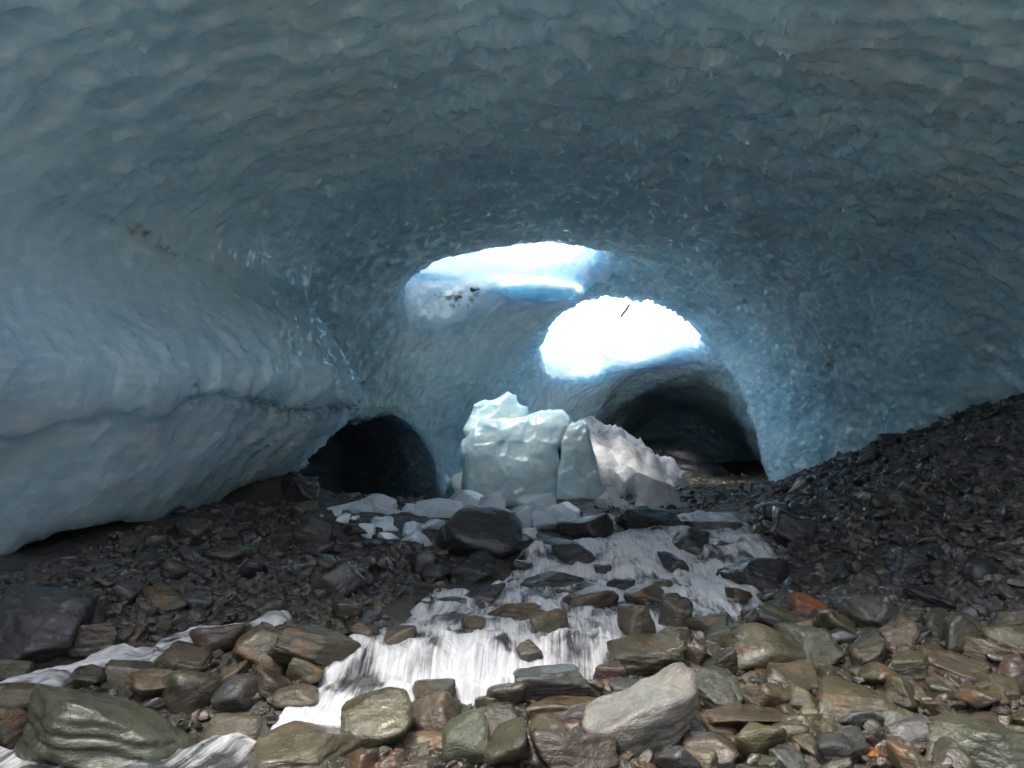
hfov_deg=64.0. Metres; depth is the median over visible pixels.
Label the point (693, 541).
rock
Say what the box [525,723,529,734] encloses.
stone
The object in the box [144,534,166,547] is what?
rock
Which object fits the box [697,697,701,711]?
rock
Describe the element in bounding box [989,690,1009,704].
stone
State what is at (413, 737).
rock
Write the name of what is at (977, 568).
stone
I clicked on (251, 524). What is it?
stone
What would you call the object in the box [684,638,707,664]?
rock
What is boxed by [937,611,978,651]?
rock
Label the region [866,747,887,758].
rock
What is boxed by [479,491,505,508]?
ice chunk
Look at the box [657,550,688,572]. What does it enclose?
rock
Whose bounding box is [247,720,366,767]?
boulder
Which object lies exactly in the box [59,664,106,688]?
rock
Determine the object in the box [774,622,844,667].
boulder
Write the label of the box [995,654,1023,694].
rock
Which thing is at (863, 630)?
stone
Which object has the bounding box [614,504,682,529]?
boulder
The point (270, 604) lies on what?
stone
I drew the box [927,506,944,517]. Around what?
stone
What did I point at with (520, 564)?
rock
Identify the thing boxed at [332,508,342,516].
ice shard
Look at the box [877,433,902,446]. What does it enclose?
rock
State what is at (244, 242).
glacier
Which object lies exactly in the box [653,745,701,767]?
stone
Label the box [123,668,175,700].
boulder
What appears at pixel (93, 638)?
boulder
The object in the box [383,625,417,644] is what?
rock
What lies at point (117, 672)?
rock
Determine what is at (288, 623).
stone
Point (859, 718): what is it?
stone
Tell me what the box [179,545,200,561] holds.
rock
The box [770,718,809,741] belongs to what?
stone
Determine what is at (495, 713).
boulder
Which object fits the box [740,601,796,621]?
rock
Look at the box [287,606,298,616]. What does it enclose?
stone
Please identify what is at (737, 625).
stone
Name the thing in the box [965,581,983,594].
stone
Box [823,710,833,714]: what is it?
stone
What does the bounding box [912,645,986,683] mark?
boulder
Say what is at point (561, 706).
boulder
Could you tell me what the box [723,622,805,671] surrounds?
boulder
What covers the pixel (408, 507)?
ice chunk
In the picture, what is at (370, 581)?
stone
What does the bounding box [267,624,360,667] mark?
boulder
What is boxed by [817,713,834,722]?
stone
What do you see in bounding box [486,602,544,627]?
boulder
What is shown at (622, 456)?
snowbank
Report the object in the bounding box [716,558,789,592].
boulder
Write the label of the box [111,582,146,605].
rock
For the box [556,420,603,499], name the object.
ice block
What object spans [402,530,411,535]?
ice shard
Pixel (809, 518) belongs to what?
stone
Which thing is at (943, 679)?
stone
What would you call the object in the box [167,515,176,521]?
stone
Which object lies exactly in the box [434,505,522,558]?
boulder
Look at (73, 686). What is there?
stone
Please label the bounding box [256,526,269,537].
stone
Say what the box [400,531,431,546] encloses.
ice shard
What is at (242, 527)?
stone
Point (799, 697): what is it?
stone
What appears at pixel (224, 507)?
stone
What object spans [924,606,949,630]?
stone
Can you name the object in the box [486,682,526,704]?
rock
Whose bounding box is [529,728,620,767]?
boulder
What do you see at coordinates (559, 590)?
rock
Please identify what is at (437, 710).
rock
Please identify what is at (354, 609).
rock
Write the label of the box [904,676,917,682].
stone
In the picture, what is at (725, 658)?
stone
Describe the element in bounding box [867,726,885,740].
stone
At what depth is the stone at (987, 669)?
6.04 m
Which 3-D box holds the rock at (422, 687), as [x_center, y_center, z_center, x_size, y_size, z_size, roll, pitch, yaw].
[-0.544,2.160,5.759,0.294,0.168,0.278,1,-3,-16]
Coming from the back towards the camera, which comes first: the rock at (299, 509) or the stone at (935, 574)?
the rock at (299, 509)
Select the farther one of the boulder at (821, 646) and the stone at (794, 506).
the stone at (794, 506)
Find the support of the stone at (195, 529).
on the ground
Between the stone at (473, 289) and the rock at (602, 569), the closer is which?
the rock at (602, 569)
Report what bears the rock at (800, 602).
on the ground
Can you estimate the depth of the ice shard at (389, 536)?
9.90 m
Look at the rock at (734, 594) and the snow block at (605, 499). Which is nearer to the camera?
the rock at (734, 594)
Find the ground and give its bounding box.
[0,397,1023,767]
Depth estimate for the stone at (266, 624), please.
6.76 m
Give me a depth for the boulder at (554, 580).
8.62 m
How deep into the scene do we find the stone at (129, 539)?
9.06 m
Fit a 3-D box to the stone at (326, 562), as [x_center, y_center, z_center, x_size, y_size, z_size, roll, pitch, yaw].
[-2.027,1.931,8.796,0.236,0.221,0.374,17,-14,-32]
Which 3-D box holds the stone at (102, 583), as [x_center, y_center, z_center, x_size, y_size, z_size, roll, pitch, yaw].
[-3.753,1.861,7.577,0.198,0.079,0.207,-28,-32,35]
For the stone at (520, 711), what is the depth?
5.36 m
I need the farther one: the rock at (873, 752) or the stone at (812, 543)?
the stone at (812, 543)
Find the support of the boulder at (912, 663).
on the ground
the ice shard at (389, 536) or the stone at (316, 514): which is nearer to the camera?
the ice shard at (389, 536)
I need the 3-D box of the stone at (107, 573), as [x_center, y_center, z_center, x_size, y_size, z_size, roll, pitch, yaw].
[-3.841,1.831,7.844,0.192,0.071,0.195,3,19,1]
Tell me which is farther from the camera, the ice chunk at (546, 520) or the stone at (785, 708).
the ice chunk at (546, 520)
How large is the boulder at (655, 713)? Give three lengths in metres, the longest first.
0.740 x 0.628 x 0.589 m
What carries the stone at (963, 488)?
on the ground
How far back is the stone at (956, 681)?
5.90 m
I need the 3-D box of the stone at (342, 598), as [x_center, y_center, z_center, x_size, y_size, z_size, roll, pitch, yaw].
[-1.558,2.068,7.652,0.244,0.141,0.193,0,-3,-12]
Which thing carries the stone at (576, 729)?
on the ground
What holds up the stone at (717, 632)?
on the ground
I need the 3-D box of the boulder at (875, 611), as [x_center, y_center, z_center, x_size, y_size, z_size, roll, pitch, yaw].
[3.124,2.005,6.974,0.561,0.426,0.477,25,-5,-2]
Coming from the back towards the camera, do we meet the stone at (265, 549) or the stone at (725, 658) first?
the stone at (265, 549)
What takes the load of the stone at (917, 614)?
on the ground
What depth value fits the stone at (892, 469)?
11.22 m
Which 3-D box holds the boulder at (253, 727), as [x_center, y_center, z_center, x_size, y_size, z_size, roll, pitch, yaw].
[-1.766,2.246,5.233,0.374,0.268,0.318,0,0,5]
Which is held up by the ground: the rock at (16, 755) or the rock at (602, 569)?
the rock at (16, 755)
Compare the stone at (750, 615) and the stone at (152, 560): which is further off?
the stone at (152, 560)
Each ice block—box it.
[460,409,570,496]
[463,392,527,435]
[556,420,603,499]
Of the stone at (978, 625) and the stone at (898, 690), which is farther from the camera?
the stone at (978, 625)
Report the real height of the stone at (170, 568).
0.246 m
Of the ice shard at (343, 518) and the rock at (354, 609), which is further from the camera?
the ice shard at (343, 518)
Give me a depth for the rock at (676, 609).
7.01 m
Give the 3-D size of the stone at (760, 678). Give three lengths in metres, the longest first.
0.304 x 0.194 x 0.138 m
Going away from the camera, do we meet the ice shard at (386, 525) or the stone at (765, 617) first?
the stone at (765, 617)
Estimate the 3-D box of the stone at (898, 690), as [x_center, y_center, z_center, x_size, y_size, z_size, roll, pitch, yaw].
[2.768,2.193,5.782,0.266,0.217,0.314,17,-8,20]
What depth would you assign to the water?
6.83 m
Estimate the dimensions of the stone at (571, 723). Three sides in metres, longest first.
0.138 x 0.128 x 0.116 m
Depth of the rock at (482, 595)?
7.98 m
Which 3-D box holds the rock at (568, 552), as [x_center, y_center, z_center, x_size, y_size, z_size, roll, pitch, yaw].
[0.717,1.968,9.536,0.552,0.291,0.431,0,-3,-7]
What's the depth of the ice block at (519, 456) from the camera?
16.60 m
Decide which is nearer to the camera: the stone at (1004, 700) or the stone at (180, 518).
the stone at (1004, 700)
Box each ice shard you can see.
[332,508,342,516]
[336,513,350,522]
[347,507,359,513]
[350,515,359,520]
[358,523,375,538]
[371,516,385,521]
[371,521,397,530]
[377,532,399,540]
[383,516,393,523]
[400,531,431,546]
[402,521,421,533]
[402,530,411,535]
[422,524,429,529]
[425,519,444,529]
[522,527,537,533]
[522,529,536,539]
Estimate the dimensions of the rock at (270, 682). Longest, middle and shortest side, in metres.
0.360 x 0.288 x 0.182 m
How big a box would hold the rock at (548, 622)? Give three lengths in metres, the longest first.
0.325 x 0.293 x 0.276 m
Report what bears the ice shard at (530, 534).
on the ground
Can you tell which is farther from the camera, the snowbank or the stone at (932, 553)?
the snowbank
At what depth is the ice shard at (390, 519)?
10.47 m
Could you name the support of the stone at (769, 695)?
on the ground
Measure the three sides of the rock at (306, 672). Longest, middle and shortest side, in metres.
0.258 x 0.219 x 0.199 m
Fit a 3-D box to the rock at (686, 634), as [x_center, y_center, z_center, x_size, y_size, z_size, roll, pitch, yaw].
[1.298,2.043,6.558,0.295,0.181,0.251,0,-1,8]
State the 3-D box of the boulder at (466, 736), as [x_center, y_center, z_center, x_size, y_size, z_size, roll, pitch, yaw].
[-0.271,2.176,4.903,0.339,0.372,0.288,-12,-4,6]
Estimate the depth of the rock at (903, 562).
8.62 m
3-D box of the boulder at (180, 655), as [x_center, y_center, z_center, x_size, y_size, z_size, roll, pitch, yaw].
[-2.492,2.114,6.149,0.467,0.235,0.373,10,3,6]
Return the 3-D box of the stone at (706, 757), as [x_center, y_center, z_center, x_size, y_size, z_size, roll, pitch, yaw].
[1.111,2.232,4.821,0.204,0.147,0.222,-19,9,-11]
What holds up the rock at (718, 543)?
in the water
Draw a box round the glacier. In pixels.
[0,0,1023,555]
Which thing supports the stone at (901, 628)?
on the ground
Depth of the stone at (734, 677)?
5.94 m
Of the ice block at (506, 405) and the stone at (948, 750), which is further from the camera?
the ice block at (506, 405)
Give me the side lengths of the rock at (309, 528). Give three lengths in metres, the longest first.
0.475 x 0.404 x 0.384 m
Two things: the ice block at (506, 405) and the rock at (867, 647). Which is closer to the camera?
the rock at (867, 647)
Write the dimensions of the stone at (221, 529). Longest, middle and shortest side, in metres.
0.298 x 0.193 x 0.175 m
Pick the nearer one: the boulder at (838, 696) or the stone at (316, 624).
the boulder at (838, 696)
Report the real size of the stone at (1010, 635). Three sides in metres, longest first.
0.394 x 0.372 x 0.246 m
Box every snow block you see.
[595,491,631,509]
[633,473,681,507]
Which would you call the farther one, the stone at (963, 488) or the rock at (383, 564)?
the stone at (963, 488)
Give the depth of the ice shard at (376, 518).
10.43 m
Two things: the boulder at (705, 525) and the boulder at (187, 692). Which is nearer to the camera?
the boulder at (187, 692)
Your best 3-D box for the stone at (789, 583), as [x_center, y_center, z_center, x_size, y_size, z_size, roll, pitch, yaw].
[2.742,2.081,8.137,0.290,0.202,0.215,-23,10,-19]
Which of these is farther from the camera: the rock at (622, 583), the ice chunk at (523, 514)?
the ice chunk at (523, 514)
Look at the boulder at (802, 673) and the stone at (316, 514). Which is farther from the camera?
the stone at (316, 514)
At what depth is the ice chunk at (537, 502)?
12.19 m
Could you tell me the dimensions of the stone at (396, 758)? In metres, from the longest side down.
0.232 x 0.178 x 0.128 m
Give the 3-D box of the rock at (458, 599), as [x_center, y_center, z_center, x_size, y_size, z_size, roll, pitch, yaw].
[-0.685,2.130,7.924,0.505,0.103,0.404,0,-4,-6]
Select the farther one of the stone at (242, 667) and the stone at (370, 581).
the stone at (370, 581)
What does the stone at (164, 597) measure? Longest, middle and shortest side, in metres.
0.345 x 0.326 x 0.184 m
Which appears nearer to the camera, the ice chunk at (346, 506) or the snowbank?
the ice chunk at (346, 506)
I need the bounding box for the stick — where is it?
[620,304,630,317]
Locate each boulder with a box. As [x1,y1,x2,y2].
[0,583,99,663]
[0,682,52,711]
[14,686,211,767]
[66,622,117,656]
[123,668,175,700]
[153,640,213,671]
[161,670,225,714]
[203,713,266,762]
[231,624,286,675]
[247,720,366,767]
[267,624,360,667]
[340,686,412,748]
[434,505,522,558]
[441,709,490,766]
[483,702,518,734]
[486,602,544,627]
[513,663,593,702]
[520,571,584,593]
[525,695,595,720]
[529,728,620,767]
[556,514,613,538]
[562,584,618,619]
[582,662,698,758]
[606,633,685,674]
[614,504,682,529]
[642,440,730,478]
[681,521,742,532]
[695,665,743,709]
[699,702,791,731]
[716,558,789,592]
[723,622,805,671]
[734,722,787,757]
[765,659,818,690]
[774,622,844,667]
[813,725,870,764]
[816,675,905,719]
[836,594,899,627]
[885,650,929,680]
[902,583,955,611]
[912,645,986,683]
[924,710,1023,767]
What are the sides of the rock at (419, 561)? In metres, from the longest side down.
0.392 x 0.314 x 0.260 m
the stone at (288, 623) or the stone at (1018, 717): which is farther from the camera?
the stone at (288, 623)
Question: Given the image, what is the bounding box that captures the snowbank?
[570,416,689,496]
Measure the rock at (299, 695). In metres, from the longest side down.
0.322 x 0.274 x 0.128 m
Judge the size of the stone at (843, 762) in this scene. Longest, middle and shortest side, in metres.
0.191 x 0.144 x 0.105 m
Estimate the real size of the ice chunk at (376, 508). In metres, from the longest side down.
0.561 x 0.414 x 0.353 m
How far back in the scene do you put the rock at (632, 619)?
6.67 m
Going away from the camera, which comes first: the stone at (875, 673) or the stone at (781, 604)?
the stone at (875, 673)
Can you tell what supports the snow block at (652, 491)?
on the ground
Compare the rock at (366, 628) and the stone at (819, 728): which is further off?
the rock at (366, 628)
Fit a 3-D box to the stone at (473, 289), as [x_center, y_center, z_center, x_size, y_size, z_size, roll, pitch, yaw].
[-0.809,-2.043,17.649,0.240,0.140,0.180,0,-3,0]
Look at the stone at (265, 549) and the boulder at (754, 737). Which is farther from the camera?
the stone at (265, 549)
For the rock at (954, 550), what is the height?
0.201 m
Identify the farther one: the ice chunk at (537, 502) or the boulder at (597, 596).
the ice chunk at (537, 502)
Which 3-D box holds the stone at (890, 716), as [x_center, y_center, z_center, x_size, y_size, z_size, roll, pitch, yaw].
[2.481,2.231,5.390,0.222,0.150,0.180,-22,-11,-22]
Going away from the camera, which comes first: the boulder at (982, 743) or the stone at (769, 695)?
the boulder at (982, 743)
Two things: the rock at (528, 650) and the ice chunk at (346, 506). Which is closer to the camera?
the rock at (528, 650)
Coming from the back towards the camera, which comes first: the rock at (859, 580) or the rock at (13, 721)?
the rock at (859, 580)
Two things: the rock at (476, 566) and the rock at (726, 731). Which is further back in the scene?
the rock at (476, 566)
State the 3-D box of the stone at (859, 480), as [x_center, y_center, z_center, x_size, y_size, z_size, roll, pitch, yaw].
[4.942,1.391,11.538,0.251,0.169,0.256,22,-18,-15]
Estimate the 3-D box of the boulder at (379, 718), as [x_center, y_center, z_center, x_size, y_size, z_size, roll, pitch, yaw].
[-0.838,2.175,5.157,0.491,0.404,0.418,-16,-2,7]
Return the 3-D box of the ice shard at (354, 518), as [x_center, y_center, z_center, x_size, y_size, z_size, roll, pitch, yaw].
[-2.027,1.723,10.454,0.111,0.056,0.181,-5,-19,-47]
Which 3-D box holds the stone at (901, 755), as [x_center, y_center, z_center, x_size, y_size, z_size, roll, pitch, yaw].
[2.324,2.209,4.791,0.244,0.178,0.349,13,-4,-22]
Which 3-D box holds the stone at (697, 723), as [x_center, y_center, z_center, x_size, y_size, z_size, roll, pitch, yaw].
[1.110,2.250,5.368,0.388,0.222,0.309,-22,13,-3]
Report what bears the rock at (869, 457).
on the ground
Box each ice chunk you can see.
[326,500,362,509]
[354,493,397,511]
[361,498,399,514]
[402,503,414,513]
[413,498,465,517]
[449,490,482,505]
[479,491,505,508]
[499,484,516,507]
[512,506,531,527]
[515,493,556,510]
[530,511,557,529]
[542,501,580,519]
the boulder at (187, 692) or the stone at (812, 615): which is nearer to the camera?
the boulder at (187, 692)
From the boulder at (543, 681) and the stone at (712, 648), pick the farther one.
the stone at (712, 648)
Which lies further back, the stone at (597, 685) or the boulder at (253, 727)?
the stone at (597, 685)
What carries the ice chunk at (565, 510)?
on the ground
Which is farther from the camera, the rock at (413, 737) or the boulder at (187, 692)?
the boulder at (187, 692)
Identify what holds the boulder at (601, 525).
on the ground
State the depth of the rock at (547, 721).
5.10 m
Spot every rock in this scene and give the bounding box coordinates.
[0,659,34,678]
[0,705,28,749]
[5,750,42,764]
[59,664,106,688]
[90,600,107,624]
[105,659,156,688]
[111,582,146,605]
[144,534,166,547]
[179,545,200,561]
[189,623,247,652]
[210,673,258,712]
[252,664,288,699]
[271,683,318,707]
[281,475,318,501]
[286,657,325,683]
[290,500,319,517]
[291,513,333,543]
[310,561,366,597]
[331,600,363,619]
[341,524,368,535]
[349,621,379,640]
[370,557,393,574]
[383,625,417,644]
[401,730,441,751]
[406,551,437,573]
[412,678,455,697]
[412,688,461,731]
[415,596,466,610]
[448,550,495,582]
[461,615,485,632]
[463,582,505,610]
[475,695,497,708]
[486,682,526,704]
[511,559,532,569]
[516,639,542,661]
[529,608,569,644]
[529,713,567,731]
[551,539,596,564]
[552,588,576,597]
[561,703,587,721]
[593,564,611,573]
[593,660,627,679]
[606,578,635,589]
[617,604,656,634]
[623,581,663,612]
[652,579,672,586]
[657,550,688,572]
[658,593,692,629]
[658,627,691,644]
[666,527,709,562]
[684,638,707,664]
[686,613,728,633]
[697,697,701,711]
[701,717,738,736]
[708,540,728,553]
[724,587,752,605]
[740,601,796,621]
[760,502,788,520]
[771,506,818,544]
[786,589,828,613]
[790,479,812,491]
[829,468,853,481]
[847,572,880,589]
[847,628,887,666]
[854,449,882,467]
[863,507,893,521]
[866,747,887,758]
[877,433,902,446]
[885,548,930,576]
[886,715,928,743]
[892,502,919,520]
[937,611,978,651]
[950,545,964,562]
[960,635,1012,662]
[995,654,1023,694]
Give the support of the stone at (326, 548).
on the ground
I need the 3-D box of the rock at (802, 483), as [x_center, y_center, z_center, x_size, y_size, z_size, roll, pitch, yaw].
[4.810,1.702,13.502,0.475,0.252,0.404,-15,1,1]
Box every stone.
[67,684,75,688]
[94,579,113,588]
[100,570,122,577]
[121,534,144,544]
[135,552,163,568]
[141,567,153,570]
[141,584,187,611]
[159,557,191,580]
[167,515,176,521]
[168,579,195,594]
[170,505,188,514]
[173,513,190,528]
[175,518,214,541]
[182,589,211,610]
[200,543,210,550]
[205,546,253,561]
[211,525,232,535]
[215,587,229,593]
[218,503,235,512]
[218,660,249,679]
[226,524,248,531]
[236,520,255,528]
[236,559,268,578]
[254,598,284,618]
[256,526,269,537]
[257,540,284,558]
[260,621,273,627]
[283,620,298,626]
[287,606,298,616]
[288,596,305,605]
[303,511,323,517]
[304,622,329,628]
[306,542,334,556]
[315,553,338,571]
[317,598,331,607]
[332,597,353,601]
[345,748,378,767]
[351,564,363,575]
[358,609,381,622]
[364,574,374,586]
[379,748,407,767]
[409,741,429,748]
[409,755,436,767]
[421,563,450,581]
[429,746,441,755]
[470,287,479,291]
[482,715,530,767]
[515,707,528,722]
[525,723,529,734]
[549,713,563,721]
[564,719,582,730]
[572,726,585,732]
[588,680,603,690]
[608,676,637,690]
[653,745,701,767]
[682,730,740,763]
[685,745,718,767]
[689,709,706,731]
[702,646,737,674]
[704,624,736,641]
[704,643,723,658]
[729,623,739,627]
[729,674,738,682]
[740,683,789,706]
[742,612,754,622]
[748,668,767,684]
[751,607,785,628]
[757,756,780,767]
[768,600,789,610]
[768,741,807,767]
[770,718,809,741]
[774,703,797,714]
[779,576,801,592]
[783,713,822,729]
[785,684,817,709]
[788,500,810,514]
[790,732,816,755]
[793,619,815,626]
[795,617,809,620]
[800,516,814,522]
[805,542,822,548]
[808,609,817,621]
[812,721,838,740]
[816,609,857,634]
[817,665,839,677]
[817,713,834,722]
[818,757,853,767]
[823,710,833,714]
[830,627,858,644]
[831,585,861,595]
[838,709,884,730]
[852,474,869,486]
[856,627,878,635]
[858,661,904,685]
[866,494,893,509]
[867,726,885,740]
[877,613,919,644]
[881,709,907,726]
[883,673,918,709]
[885,739,933,767]
[887,466,904,473]
[899,610,924,623]
[902,708,916,717]
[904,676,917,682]
[915,630,932,643]
[917,625,928,632]
[918,700,950,716]
[922,677,954,700]
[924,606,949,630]
[924,671,954,684]
[925,547,942,560]
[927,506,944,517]
[928,569,947,578]
[930,736,980,767]
[946,674,960,685]
[952,682,1001,711]
[954,481,973,495]
[956,604,978,615]
[963,558,995,580]
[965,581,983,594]
[968,711,1004,726]
[971,619,982,634]
[974,672,1019,700]
[980,622,1023,647]
[982,666,992,672]
[987,610,1023,625]
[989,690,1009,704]
[1005,725,1023,731]
[1012,709,1023,724]
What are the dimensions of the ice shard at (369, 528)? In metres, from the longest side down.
0.341 x 0.210 x 0.190 m
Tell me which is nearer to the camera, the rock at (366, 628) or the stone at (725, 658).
the stone at (725, 658)
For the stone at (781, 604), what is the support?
on the ground
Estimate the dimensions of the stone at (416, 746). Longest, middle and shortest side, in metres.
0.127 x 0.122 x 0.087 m
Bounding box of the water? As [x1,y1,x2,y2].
[0,510,776,767]
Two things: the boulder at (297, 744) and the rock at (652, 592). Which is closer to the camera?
the boulder at (297, 744)
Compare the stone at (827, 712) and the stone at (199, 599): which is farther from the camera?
the stone at (199, 599)
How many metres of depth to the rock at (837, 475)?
12.62 m
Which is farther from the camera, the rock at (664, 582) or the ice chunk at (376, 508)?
the ice chunk at (376, 508)
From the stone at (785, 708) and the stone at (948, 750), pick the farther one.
the stone at (785, 708)
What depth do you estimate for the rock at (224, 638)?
6.34 m
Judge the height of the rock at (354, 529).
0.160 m
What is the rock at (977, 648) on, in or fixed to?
on the ground
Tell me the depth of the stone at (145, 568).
8.14 m
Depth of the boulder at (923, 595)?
7.52 m
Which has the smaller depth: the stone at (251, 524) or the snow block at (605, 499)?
the stone at (251, 524)
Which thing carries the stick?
on the glacier
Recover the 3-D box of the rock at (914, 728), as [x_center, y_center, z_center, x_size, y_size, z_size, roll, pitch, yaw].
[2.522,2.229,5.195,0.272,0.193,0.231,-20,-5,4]
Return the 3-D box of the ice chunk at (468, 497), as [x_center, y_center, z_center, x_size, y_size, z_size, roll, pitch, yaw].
[-0.700,1.815,12.442,0.750,0.416,0.554,0,-5,-1]
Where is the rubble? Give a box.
[0,392,1023,767]
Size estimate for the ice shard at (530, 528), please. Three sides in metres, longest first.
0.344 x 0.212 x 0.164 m
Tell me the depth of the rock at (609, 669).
6.01 m
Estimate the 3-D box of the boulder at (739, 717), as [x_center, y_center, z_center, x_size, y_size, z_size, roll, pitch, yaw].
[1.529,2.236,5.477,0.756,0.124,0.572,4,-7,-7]
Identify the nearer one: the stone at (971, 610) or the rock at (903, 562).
the stone at (971, 610)
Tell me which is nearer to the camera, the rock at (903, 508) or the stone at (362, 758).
the stone at (362, 758)
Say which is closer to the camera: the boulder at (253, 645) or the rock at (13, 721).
the rock at (13, 721)
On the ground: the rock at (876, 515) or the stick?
the rock at (876, 515)
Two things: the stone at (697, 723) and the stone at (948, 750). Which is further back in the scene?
the stone at (697, 723)
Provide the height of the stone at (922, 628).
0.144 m
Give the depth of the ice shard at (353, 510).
11.13 m
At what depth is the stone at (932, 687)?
5.71 m
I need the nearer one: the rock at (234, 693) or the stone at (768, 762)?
the stone at (768, 762)
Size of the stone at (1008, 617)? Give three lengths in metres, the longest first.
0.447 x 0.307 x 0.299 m
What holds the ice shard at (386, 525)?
on the ground
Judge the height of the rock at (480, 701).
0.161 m
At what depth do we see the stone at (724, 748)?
4.94 m
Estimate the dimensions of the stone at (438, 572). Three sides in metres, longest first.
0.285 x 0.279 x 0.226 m
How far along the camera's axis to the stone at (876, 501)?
9.93 m
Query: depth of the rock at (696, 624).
6.80 m
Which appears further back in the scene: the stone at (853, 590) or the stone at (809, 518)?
the stone at (809, 518)
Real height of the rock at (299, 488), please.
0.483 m
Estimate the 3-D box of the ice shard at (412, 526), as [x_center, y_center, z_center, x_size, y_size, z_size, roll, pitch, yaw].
[-1.263,1.847,10.357,0.241,0.230,0.391,24,-13,-10]
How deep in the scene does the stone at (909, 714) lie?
5.50 m
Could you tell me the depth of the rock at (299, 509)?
10.58 m
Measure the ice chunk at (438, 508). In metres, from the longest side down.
0.729 x 0.539 x 0.424 m
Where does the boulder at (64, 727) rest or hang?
on the ground
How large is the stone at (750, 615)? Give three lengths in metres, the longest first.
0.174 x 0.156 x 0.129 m
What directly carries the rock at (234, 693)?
on the ground
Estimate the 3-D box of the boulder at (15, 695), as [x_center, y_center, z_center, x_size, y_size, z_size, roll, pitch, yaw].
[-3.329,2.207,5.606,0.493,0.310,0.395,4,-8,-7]
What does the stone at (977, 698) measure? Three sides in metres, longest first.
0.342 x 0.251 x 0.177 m
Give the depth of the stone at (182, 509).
10.06 m
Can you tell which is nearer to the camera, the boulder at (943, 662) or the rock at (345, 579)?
the boulder at (943, 662)
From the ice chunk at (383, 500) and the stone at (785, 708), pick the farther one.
the ice chunk at (383, 500)
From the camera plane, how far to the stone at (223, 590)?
7.47 m
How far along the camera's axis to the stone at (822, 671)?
6.09 m
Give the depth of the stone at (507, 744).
4.67 m
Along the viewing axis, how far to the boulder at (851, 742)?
4.85 m
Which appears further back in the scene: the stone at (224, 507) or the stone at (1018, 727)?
the stone at (224, 507)
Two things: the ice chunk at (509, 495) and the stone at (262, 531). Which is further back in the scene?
the ice chunk at (509, 495)
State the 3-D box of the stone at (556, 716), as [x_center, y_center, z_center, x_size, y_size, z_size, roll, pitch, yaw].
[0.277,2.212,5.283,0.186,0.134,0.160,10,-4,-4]
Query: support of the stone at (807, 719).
on the ground
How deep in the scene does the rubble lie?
8.69 m
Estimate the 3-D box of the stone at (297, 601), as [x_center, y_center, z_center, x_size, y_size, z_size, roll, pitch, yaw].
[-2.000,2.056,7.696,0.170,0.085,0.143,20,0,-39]
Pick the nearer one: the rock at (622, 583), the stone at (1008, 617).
the stone at (1008, 617)
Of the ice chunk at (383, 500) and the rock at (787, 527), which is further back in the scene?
the ice chunk at (383, 500)
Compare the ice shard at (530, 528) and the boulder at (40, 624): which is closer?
the boulder at (40, 624)
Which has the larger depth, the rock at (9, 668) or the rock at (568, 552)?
the rock at (568, 552)
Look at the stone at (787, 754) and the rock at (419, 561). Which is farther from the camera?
the rock at (419, 561)
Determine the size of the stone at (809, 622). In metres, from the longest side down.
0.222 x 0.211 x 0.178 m
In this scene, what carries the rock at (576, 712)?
on the ground
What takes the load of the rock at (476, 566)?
on the ground
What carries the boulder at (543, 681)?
on the ground
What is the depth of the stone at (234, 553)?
8.57 m
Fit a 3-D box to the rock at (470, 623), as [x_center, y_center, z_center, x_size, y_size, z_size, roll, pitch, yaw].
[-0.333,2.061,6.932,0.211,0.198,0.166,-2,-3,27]
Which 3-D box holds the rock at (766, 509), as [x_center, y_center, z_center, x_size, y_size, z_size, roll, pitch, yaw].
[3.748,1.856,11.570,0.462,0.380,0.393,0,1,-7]
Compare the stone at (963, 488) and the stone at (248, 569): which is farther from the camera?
the stone at (963, 488)
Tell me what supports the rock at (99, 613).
on the ground
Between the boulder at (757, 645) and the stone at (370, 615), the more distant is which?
the stone at (370, 615)
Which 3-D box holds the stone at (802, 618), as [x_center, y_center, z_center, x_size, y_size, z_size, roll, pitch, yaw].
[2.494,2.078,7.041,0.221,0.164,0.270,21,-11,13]
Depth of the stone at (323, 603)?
7.65 m
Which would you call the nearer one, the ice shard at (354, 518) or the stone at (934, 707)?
the stone at (934, 707)
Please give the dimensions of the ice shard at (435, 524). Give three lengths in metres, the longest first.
0.344 x 0.212 x 0.202 m
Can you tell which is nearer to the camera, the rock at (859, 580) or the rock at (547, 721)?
the rock at (547, 721)
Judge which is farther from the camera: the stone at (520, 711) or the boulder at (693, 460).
the boulder at (693, 460)
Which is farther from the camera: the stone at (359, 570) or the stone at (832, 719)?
the stone at (359, 570)
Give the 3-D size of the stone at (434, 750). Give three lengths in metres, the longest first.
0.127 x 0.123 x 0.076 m
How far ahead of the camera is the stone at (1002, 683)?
5.78 m
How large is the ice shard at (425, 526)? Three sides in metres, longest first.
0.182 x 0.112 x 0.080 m
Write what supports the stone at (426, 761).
on the ground
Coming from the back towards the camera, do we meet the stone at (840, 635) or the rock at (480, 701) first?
the stone at (840, 635)
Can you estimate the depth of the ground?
9.14 m
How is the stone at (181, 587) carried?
on the ground
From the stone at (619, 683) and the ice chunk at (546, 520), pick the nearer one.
the stone at (619, 683)
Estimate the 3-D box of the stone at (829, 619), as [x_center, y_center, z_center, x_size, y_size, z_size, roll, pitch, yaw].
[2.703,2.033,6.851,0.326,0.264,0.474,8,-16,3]
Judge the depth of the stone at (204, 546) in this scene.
9.05 m
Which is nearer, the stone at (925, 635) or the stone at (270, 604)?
the stone at (925, 635)
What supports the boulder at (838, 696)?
on the ground
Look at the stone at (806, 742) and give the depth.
5.01 m
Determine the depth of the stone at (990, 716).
5.40 m
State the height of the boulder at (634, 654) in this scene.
0.292 m
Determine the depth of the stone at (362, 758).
4.71 m
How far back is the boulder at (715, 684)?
5.75 m

